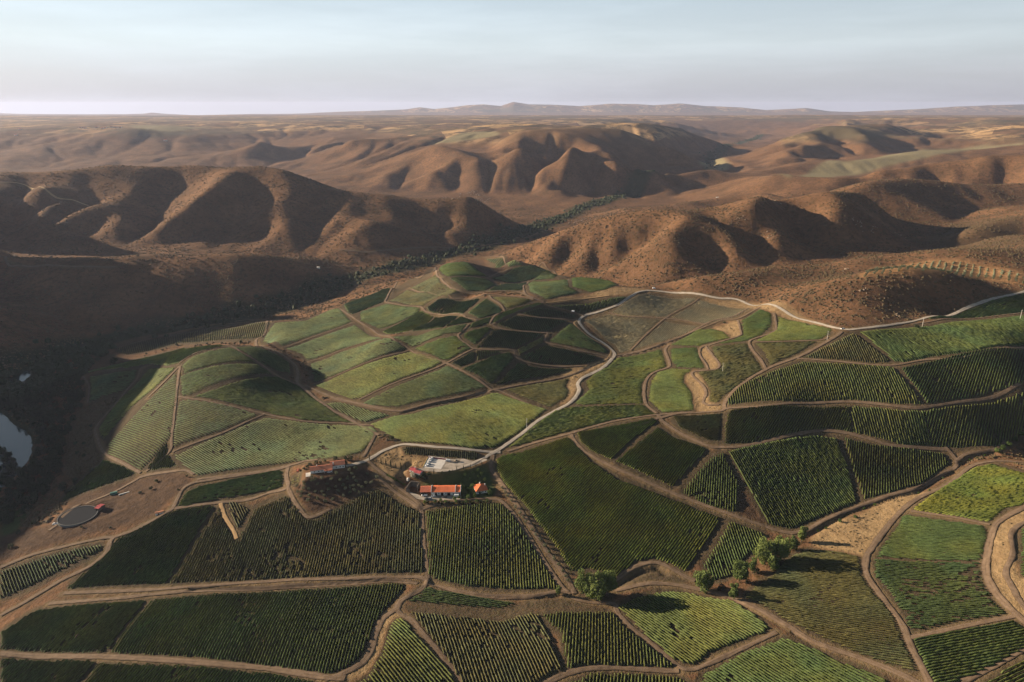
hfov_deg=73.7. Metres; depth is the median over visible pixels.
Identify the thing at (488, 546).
vine row
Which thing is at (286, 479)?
dirt track
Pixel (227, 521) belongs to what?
dirt track
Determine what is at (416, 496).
yard
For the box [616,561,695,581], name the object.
dirt track
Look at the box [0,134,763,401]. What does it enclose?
woodland
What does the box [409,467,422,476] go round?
maroon roofed house
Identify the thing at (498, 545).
vine row
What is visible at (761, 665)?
vine row
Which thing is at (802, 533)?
slim tree
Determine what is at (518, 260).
dirt track
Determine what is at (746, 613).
vine row
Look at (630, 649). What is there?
vine row
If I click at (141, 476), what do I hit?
dirt track
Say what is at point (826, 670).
vine row
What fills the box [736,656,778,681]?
vine row
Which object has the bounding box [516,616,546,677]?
vine row
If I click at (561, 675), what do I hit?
dirt track
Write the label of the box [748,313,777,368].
dirt track
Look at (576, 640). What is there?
vine row
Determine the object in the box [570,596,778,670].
dirt track
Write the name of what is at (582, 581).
ash tree
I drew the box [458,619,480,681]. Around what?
vine row
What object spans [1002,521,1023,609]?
dirt track
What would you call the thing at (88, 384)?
dirt track
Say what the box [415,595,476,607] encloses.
vine row
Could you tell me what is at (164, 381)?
dirt track
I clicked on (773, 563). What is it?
ash tree
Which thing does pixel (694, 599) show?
vine row
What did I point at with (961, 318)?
dirt track
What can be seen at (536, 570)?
vine row
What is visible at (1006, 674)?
vine row
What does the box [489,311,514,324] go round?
dirt track
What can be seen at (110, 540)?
dirt track
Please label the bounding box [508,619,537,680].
vine row
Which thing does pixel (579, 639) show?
vine row
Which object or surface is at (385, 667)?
vine row
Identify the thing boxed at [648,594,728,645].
vine row
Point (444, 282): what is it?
dirt track
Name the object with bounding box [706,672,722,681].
vine row
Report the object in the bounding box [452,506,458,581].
vine row
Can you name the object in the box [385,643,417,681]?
vine row
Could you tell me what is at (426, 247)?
dirt track
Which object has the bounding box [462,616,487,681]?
vine row
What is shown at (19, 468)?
riverside tree
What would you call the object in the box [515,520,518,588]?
vine row
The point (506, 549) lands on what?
vine row
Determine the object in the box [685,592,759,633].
vine row
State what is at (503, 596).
dirt track
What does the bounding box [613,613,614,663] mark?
vine row
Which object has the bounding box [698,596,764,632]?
vine row
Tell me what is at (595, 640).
vine row
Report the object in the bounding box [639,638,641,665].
vine row
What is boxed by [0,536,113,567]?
dirt track
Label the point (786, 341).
dirt track
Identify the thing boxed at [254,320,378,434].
dirt track
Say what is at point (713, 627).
vine row
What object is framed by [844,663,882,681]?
vine row
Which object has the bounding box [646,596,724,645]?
vine row
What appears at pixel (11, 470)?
riverside tree
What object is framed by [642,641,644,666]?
vine row
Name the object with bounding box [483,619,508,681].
vine row
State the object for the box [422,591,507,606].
vine row
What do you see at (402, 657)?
vine row
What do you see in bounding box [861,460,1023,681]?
dirt track
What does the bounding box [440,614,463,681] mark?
vine row
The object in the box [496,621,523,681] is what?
vine row
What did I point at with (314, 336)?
dirt track
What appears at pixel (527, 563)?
vine row
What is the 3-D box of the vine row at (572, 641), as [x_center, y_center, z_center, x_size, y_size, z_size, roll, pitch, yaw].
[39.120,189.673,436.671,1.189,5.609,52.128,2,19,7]
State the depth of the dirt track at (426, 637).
446.51 m
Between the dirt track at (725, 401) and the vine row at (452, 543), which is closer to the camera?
the vine row at (452, 543)
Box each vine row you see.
[376,661,392,681]
[378,660,396,681]
[380,656,400,681]
[383,654,405,681]
[384,646,414,681]
[384,650,409,681]
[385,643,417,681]
[386,640,422,681]
[387,636,426,681]
[388,634,431,681]
[389,631,435,681]
[390,627,440,681]
[391,625,441,679]
[392,622,448,681]
[394,621,453,681]
[396,619,453,677]
[413,597,460,605]
[413,598,439,603]
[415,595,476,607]
[418,594,491,607]
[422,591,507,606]
[423,593,501,607]
[424,588,514,604]
[424,590,510,605]
[425,613,433,640]
[427,613,438,645]
[428,509,436,573]
[428,511,433,557]
[431,509,438,575]
[431,613,443,653]
[433,509,441,578]
[434,613,449,661]
[436,508,443,577]
[437,614,457,674]
[438,507,446,579]
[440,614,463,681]
[441,508,448,580]
[444,507,450,579]
[444,615,466,681]
[446,506,453,578]
[448,617,469,681]
[449,507,455,581]
[450,615,473,681]
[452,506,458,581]
[454,506,460,582]
[454,616,477,681]
[457,505,462,583]
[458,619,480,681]
[460,505,465,583]
[460,616,484,681]
[462,505,467,583]
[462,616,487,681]
[465,505,469,585]
[466,616,491,681]
[468,505,472,585]
[471,504,474,585]
[471,620,494,681]
[473,505,477,586]
[473,618,498,681]
[476,503,479,585]
[476,618,501,681]
[479,504,481,585]
[479,618,505,681]
[481,503,484,586]
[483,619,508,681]
[484,503,486,586]
[486,619,512,681]
[487,504,488,586]
[489,620,516,681]
[490,503,491,587]
[492,502,493,586]
[493,620,519,681]
[495,503,496,587]
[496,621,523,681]
[498,503,498,587]
[499,621,526,681]
[500,503,501,587]
[502,506,504,588]
[503,621,530,681]
[505,508,507,587]
[505,620,534,681]
[507,510,509,588]
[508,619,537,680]
[510,513,512,588]
[511,619,540,679]
[512,516,515,588]
[514,618,542,677]
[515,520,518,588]
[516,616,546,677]
[517,523,520,588]
[519,615,548,674]
[520,527,523,588]
[522,615,551,672]
[523,531,526,588]
[525,614,554,671]
[526,536,529,586]
[528,540,531,588]
[528,614,557,668]
[530,612,560,669]
[531,544,534,587]
[534,550,537,588]
[534,614,550,641]
[537,555,540,587]
[562,611,566,642]
[565,612,569,655]
[567,611,571,667]
[570,612,574,667]
[574,612,577,665]
[577,611,580,665]
[581,611,583,664]
[584,611,586,663]
[587,611,589,664]
[591,612,592,662]
[594,612,595,664]
[597,611,598,662]
[601,612,601,663]
[604,612,604,664]
[607,611,608,664]
[610,611,611,663]
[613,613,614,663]
[616,618,618,665]
[618,607,696,661]
[619,622,621,665]
[620,605,699,660]
[622,604,702,659]
[623,626,624,664]
[624,604,702,656]
[626,602,705,656]
[626,614,694,664]
[626,628,628,665]
[629,601,707,654]
[629,632,631,664]
[631,600,707,652]
[632,599,711,651]
[632,634,634,665]
[635,599,713,650]
[635,623,690,663]
[636,636,637,665]
[637,597,716,649]
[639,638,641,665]
[640,597,719,648]
[642,596,721,646]
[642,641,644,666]
[644,632,683,662]
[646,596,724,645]
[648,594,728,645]
[652,594,730,643]
[653,594,733,642]
[656,592,735,641]
[661,593,738,640]
[662,592,741,639]
[664,650,675,659]
[665,591,745,639]
[669,591,746,637]
[673,591,749,636]
[676,592,752,635]
[681,592,754,634]
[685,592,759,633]
[691,593,762,633]
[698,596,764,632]
[704,673,717,681]
[706,597,765,629]
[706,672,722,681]
[709,597,768,628]
[710,671,726,681]
[713,670,731,681]
[715,668,736,681]
[717,598,764,624]
[718,667,741,681]
[720,665,745,681]
[722,599,756,616]
[723,664,749,681]
[724,662,755,681]
[729,660,763,681]
[729,662,759,681]
[733,659,768,681]
[735,658,773,681]
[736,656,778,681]
[739,655,783,681]
[741,653,788,681]
[744,652,792,681]
[746,651,796,681]
[750,650,803,681]
[754,649,807,681]
[755,648,811,681]
[759,647,818,681]
[761,646,822,681]
[765,646,827,681]
[767,643,832,681]
[769,642,837,681]
[774,642,841,681]
[777,641,847,681]
[779,640,852,681]
[781,638,857,681]
[786,639,864,681]
[797,643,870,681]
[812,648,876,681]
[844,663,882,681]
[860,669,886,681]
[988,664,1023,681]
[998,669,1023,681]
[1000,660,1023,673]
[1005,673,1023,681]
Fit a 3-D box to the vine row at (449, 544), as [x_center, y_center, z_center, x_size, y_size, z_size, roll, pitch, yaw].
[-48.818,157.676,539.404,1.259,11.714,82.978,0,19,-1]
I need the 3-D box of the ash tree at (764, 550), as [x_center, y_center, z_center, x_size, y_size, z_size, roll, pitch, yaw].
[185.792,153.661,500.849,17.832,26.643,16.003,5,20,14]
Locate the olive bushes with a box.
[876,260,1018,276]
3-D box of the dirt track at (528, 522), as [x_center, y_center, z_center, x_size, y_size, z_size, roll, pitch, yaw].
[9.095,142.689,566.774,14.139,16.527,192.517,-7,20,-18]
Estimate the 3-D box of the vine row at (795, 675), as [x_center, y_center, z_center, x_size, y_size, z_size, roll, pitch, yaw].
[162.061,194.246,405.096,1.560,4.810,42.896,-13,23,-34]
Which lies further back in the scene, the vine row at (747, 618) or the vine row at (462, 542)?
the vine row at (462, 542)
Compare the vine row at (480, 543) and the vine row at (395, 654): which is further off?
the vine row at (480, 543)
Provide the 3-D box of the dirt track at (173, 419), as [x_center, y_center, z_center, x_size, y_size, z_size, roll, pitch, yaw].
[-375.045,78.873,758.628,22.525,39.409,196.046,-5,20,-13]
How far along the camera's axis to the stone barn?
604.70 m
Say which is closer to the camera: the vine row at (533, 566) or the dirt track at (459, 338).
the vine row at (533, 566)
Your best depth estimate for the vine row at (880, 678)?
391.34 m
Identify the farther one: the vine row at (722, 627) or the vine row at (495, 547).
the vine row at (495, 547)
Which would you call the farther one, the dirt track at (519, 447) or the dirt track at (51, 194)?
the dirt track at (51, 194)
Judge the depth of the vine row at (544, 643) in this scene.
426.75 m
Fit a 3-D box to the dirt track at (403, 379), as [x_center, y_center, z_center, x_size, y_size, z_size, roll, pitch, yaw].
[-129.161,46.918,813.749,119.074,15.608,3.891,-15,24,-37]
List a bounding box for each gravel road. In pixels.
[346,443,500,466]
[435,453,492,471]
[489,290,1023,453]
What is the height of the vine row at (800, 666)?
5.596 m
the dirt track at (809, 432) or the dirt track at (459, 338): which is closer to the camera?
the dirt track at (809, 432)
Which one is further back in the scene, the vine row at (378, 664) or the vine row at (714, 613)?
the vine row at (714, 613)
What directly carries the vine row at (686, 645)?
on the terrain at (514, 156)
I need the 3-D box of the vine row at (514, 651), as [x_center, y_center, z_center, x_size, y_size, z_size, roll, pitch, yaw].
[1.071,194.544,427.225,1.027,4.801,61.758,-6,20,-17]
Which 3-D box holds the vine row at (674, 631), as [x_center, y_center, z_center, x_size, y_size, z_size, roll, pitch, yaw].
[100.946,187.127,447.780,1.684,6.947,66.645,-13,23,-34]
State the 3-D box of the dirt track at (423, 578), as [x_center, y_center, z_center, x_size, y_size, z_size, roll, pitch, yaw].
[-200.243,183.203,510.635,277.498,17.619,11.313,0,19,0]
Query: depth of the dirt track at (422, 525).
568.79 m
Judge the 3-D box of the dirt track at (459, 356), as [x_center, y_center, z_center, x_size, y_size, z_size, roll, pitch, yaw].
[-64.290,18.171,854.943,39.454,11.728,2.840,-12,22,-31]
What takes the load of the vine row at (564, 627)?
on the terrain at (514, 156)
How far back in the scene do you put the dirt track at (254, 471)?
644.55 m
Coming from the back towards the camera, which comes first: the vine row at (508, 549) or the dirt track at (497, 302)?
the dirt track at (497, 302)
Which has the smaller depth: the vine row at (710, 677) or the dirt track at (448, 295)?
the vine row at (710, 677)
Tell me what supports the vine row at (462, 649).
on the terrain at (514, 156)
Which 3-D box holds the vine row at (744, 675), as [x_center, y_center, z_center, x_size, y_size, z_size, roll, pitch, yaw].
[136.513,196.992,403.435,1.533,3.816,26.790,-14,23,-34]
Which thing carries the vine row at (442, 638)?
on the terrain at (514, 156)
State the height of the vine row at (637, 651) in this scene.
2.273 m
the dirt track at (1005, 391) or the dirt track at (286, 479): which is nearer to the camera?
the dirt track at (286, 479)
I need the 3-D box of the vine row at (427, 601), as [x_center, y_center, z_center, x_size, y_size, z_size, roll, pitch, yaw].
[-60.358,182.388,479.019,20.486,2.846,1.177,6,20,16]
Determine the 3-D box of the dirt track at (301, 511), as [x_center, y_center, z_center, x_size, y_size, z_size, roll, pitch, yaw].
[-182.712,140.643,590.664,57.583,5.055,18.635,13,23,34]
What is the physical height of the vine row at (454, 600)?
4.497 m
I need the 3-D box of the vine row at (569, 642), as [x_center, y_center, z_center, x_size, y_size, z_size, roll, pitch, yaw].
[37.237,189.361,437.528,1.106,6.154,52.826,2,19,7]
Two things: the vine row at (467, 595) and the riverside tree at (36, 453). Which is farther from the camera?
the riverside tree at (36, 453)
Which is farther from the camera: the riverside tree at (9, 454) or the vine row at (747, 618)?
the riverside tree at (9, 454)
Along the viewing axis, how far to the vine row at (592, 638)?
432.41 m
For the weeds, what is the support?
on the terrain at (514, 156)
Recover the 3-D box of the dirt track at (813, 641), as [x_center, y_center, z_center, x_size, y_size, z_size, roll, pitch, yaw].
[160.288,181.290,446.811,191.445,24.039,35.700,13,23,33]
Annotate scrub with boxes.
[0,165,1023,528]
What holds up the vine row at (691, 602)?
on the terrain at (514, 156)
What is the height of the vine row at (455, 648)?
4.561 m
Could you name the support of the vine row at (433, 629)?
on the terrain at (514, 156)
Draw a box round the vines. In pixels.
[0,258,1023,681]
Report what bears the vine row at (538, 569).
on the terrain at (514, 156)
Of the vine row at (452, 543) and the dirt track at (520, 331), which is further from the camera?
the dirt track at (520, 331)
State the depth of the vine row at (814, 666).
406.82 m
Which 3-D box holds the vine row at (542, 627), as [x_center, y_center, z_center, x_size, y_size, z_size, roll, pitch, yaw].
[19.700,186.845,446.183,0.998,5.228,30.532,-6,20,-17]
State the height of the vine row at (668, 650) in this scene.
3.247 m
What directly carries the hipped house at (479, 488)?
on the terrain at (514, 156)
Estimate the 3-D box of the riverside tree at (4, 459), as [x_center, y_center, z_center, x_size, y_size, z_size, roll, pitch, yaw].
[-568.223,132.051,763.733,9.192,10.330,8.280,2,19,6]
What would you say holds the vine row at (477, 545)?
on the terrain at (514, 156)
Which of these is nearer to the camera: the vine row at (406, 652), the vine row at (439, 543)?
the vine row at (406, 652)
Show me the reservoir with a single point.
(76, 516)
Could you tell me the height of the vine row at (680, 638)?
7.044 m
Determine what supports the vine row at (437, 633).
on the terrain at (514, 156)
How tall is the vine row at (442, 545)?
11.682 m
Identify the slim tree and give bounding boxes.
[555,585,560,594]
[709,576,714,586]
[729,583,738,598]
[749,557,756,571]
[798,526,808,541]
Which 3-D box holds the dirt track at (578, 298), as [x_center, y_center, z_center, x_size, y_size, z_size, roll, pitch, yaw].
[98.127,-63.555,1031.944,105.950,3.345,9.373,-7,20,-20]
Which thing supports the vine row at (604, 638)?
on the terrain at (514, 156)
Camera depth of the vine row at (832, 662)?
404.73 m
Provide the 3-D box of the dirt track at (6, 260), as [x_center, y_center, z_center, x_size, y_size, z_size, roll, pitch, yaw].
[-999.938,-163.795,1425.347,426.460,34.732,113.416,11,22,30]
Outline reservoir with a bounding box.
[57,505,97,527]
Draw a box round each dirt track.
[0,464,291,615]
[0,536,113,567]
[0,651,345,680]
[4,182,88,205]
[4,254,114,267]
[48,469,194,529]
[48,578,417,604]
[62,575,428,594]
[82,376,89,402]
[93,363,154,472]
[120,319,267,346]
[146,366,180,471]
[147,366,179,397]
[172,413,264,452]
[174,467,289,509]
[178,396,373,425]
[179,346,297,383]
[197,459,317,479]
[219,503,237,538]
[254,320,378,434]
[281,322,352,347]
[286,487,329,518]
[305,385,402,412]
[311,340,369,360]
[313,350,407,383]
[325,608,397,680]
[337,308,747,411]
[340,229,551,251]
[340,309,543,410]
[359,363,444,399]
[362,434,375,456]
[367,460,430,577]
[374,473,568,592]
[384,267,476,319]
[394,579,466,681]
[410,288,483,298]
[428,582,570,599]
[435,268,543,312]
[436,256,600,278]
[447,349,472,362]
[457,335,581,366]
[489,295,505,310]
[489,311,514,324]
[489,455,576,593]
[492,324,547,332]
[507,412,678,451]
[518,313,577,319]
[543,333,611,357]
[543,665,678,681]
[545,304,584,315]
[546,295,608,302]
[569,434,683,498]
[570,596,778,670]
[573,320,611,368]
[608,312,707,324]
[615,581,920,681]
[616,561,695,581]
[617,307,759,356]
[625,331,842,428]
[630,298,698,349]
[642,345,670,412]
[657,414,946,450]
[681,494,790,533]
[690,345,720,405]
[698,320,742,368]
[726,380,1023,408]
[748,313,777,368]
[760,337,826,341]
[789,446,959,534]
[797,347,1023,365]
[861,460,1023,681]
[910,510,989,524]
[910,614,1015,638]
[911,312,1023,323]
[956,440,1006,460]
[961,648,1023,681]
[981,505,1023,624]
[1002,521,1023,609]
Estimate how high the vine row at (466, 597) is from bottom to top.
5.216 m
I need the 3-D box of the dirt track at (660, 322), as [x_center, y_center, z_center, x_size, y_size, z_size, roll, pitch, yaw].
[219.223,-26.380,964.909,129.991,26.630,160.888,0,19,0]
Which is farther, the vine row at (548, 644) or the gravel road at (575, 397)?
the gravel road at (575, 397)
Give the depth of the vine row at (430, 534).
545.06 m
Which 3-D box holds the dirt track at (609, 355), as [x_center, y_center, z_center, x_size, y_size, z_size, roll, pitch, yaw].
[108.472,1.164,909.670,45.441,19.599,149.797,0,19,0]
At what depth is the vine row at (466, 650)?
426.50 m
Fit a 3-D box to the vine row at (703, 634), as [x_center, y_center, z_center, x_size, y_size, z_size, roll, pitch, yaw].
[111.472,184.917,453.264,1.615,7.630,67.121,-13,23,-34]
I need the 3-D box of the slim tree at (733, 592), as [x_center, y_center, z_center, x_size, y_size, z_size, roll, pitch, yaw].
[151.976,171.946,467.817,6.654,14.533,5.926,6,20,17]
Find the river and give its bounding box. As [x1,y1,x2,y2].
[0,370,32,487]
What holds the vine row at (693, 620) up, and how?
on the terrain at (514, 156)
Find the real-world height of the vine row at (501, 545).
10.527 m
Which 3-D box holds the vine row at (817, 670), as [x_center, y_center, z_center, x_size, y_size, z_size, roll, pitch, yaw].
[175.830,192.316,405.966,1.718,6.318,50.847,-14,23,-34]
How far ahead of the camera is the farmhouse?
614.08 m
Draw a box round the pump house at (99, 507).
[94,504,104,510]
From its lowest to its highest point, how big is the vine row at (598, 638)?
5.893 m
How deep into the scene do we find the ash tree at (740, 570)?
482.36 m
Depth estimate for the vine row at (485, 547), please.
527.90 m
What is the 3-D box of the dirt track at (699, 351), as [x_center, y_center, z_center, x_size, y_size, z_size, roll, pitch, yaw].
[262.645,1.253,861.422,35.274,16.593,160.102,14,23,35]
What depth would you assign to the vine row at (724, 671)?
404.93 m
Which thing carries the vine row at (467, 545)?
on the terrain at (514, 156)
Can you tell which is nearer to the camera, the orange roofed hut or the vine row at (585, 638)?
the vine row at (585, 638)
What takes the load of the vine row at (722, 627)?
on the terrain at (514, 156)
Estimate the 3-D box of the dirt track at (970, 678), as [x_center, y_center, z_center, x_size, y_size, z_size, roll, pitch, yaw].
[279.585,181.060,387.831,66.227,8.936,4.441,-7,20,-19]
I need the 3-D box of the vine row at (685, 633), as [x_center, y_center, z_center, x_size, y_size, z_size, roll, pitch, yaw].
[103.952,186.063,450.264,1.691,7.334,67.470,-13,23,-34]
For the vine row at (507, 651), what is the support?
on the terrain at (514, 156)
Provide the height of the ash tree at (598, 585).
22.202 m
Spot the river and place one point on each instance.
(16, 440)
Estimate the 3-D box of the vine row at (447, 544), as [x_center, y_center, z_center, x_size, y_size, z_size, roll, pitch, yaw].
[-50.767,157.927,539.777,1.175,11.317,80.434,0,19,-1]
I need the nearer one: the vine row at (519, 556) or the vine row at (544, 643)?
the vine row at (544, 643)
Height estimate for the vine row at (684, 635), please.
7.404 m
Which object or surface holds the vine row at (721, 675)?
on the terrain at (514, 156)
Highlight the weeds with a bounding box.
[379,287,1011,551]
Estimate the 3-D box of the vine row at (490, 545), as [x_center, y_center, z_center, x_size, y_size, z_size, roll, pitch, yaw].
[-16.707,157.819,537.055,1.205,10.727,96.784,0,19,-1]
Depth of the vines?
656.49 m
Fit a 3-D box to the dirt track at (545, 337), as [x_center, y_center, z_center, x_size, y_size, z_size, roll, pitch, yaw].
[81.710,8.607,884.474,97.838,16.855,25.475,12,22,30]
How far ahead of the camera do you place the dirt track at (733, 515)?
557.68 m
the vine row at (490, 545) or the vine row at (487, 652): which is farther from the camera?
the vine row at (490, 545)
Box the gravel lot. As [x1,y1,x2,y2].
[418,458,486,471]
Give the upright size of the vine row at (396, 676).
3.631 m
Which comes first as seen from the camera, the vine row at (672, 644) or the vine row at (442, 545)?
the vine row at (672, 644)
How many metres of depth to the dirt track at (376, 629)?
429.98 m
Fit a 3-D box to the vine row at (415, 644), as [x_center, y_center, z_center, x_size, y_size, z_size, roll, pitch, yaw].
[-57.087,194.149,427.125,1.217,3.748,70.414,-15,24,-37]
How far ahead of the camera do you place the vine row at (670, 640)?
439.45 m
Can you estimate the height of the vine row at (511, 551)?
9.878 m
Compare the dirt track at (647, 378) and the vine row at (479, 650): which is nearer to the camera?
the vine row at (479, 650)
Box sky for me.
[0,0,1023,114]
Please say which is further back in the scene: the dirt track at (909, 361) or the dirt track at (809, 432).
the dirt track at (909, 361)
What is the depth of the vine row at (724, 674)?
403.47 m
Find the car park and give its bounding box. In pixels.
[424,458,445,468]
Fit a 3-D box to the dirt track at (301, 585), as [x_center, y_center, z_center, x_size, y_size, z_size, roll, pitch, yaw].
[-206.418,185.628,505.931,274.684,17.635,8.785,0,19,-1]
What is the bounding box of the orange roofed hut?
[155,510,163,515]
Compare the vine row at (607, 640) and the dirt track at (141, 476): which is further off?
the dirt track at (141, 476)
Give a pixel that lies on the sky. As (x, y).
(182, 57)
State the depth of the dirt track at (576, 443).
611.62 m
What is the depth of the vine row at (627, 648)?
427.71 m
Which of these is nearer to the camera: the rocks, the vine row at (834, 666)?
the vine row at (834, 666)
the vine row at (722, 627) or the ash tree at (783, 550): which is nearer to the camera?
the vine row at (722, 627)
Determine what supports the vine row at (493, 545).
on the terrain at (514, 156)
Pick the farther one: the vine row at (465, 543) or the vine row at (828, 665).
the vine row at (465, 543)
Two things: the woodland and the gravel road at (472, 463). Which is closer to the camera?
the gravel road at (472, 463)
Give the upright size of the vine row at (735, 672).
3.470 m
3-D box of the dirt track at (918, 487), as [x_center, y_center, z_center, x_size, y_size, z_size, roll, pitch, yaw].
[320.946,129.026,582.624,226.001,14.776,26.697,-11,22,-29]
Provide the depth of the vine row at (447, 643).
434.58 m
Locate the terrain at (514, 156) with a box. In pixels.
[0,102,1023,681]
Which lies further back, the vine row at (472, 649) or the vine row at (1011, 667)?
the vine row at (472, 649)
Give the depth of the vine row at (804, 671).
406.50 m
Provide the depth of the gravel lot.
626.84 m
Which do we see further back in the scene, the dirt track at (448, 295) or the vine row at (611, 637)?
the dirt track at (448, 295)
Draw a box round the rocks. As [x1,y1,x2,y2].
[443,191,905,316]
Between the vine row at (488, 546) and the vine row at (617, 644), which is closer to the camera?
the vine row at (617, 644)
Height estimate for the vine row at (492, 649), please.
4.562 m
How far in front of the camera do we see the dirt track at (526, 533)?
570.83 m
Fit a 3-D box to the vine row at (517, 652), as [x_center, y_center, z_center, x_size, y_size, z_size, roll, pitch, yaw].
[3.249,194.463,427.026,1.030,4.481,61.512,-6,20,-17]
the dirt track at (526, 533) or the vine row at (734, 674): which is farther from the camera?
the dirt track at (526, 533)
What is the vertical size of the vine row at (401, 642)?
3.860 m
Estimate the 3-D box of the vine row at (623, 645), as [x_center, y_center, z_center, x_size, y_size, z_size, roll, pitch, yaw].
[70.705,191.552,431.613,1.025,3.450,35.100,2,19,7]
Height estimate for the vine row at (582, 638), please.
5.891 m
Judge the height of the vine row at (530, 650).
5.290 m
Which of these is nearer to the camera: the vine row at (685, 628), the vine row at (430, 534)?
the vine row at (685, 628)
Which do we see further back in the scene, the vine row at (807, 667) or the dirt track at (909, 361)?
the dirt track at (909, 361)
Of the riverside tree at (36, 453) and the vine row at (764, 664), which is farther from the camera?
the riverside tree at (36, 453)
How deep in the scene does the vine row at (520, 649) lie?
425.78 m
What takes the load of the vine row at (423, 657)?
on the terrain at (514, 156)
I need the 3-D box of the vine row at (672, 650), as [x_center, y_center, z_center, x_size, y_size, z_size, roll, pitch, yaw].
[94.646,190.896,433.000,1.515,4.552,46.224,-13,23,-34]
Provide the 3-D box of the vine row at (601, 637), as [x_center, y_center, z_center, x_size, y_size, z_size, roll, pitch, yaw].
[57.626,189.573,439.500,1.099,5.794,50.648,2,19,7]
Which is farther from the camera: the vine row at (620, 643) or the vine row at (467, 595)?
the vine row at (467, 595)
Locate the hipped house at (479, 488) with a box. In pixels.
[474,482,487,493]
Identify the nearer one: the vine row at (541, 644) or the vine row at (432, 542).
the vine row at (541, 644)
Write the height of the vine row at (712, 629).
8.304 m
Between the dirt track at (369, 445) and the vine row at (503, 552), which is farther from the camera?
the dirt track at (369, 445)
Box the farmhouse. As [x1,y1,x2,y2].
[306,459,344,476]
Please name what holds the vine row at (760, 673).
on the terrain at (514, 156)
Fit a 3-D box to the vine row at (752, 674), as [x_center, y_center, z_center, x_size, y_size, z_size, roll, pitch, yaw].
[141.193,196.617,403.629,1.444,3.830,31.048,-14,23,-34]
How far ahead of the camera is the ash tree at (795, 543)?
514.38 m
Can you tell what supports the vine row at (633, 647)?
on the terrain at (514, 156)
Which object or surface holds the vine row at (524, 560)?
on the terrain at (514, 156)
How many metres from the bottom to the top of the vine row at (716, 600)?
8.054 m
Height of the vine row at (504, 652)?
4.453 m
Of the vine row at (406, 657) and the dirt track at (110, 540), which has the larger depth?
the dirt track at (110, 540)
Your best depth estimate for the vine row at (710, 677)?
402.25 m
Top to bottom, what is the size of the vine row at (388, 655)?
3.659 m
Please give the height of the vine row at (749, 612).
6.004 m
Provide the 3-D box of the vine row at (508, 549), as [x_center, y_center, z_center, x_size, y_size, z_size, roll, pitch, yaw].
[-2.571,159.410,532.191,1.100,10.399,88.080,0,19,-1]
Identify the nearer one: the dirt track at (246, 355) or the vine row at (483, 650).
the vine row at (483, 650)
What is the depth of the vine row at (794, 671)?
406.70 m
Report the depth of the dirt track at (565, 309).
1000.94 m
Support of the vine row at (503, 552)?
on the terrain at (514, 156)
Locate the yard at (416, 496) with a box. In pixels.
[410,492,460,499]
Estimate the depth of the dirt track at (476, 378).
844.99 m
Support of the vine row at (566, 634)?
on the terrain at (514, 156)
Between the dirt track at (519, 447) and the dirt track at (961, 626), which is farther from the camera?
the dirt track at (519, 447)
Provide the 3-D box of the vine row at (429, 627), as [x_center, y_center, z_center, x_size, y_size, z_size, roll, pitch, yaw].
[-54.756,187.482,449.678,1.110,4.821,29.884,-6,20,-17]
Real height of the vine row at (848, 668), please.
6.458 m
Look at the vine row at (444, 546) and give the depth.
531.43 m
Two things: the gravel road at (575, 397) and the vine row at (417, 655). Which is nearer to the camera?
the vine row at (417, 655)
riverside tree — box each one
[0,446,5,453]
[0,455,8,462]
[4,451,12,457]
[5,464,15,473]
[13,466,23,473]
[31,436,40,443]
[33,449,41,455]
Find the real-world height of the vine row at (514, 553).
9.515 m
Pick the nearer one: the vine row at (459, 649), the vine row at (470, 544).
the vine row at (459, 649)
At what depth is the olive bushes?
1037.17 m
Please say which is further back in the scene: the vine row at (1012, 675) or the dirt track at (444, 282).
the dirt track at (444, 282)
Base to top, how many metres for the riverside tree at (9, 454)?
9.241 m
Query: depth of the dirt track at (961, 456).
636.29 m
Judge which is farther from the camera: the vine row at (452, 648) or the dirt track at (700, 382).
the dirt track at (700, 382)
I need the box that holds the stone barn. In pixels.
[406,481,419,492]
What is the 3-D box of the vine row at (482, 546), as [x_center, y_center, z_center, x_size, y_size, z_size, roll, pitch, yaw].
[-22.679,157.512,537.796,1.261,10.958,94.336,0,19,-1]
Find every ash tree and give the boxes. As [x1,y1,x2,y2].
[574,568,594,595]
[586,570,607,600]
[601,569,617,593]
[693,570,712,593]
[732,559,749,581]
[753,536,777,564]
[768,555,779,570]
[773,535,792,560]
[789,535,799,549]
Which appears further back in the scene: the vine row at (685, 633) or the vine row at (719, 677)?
the vine row at (685, 633)
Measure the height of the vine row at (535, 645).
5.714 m
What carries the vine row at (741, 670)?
on the terrain at (514, 156)
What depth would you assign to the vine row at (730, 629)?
453.82 m
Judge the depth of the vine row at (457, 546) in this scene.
530.72 m
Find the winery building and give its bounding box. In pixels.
[420,485,460,494]
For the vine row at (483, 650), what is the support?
on the terrain at (514, 156)
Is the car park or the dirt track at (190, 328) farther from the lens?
the dirt track at (190, 328)
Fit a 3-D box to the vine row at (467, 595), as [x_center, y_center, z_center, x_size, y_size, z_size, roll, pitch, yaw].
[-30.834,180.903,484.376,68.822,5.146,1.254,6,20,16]
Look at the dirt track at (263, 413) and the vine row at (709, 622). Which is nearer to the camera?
the vine row at (709, 622)
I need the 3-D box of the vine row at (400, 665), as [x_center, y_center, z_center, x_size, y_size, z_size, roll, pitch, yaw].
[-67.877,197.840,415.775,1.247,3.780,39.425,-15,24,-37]
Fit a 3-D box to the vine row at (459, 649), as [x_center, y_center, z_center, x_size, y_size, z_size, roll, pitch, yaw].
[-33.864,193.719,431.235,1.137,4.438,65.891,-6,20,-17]
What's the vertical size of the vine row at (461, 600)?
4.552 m

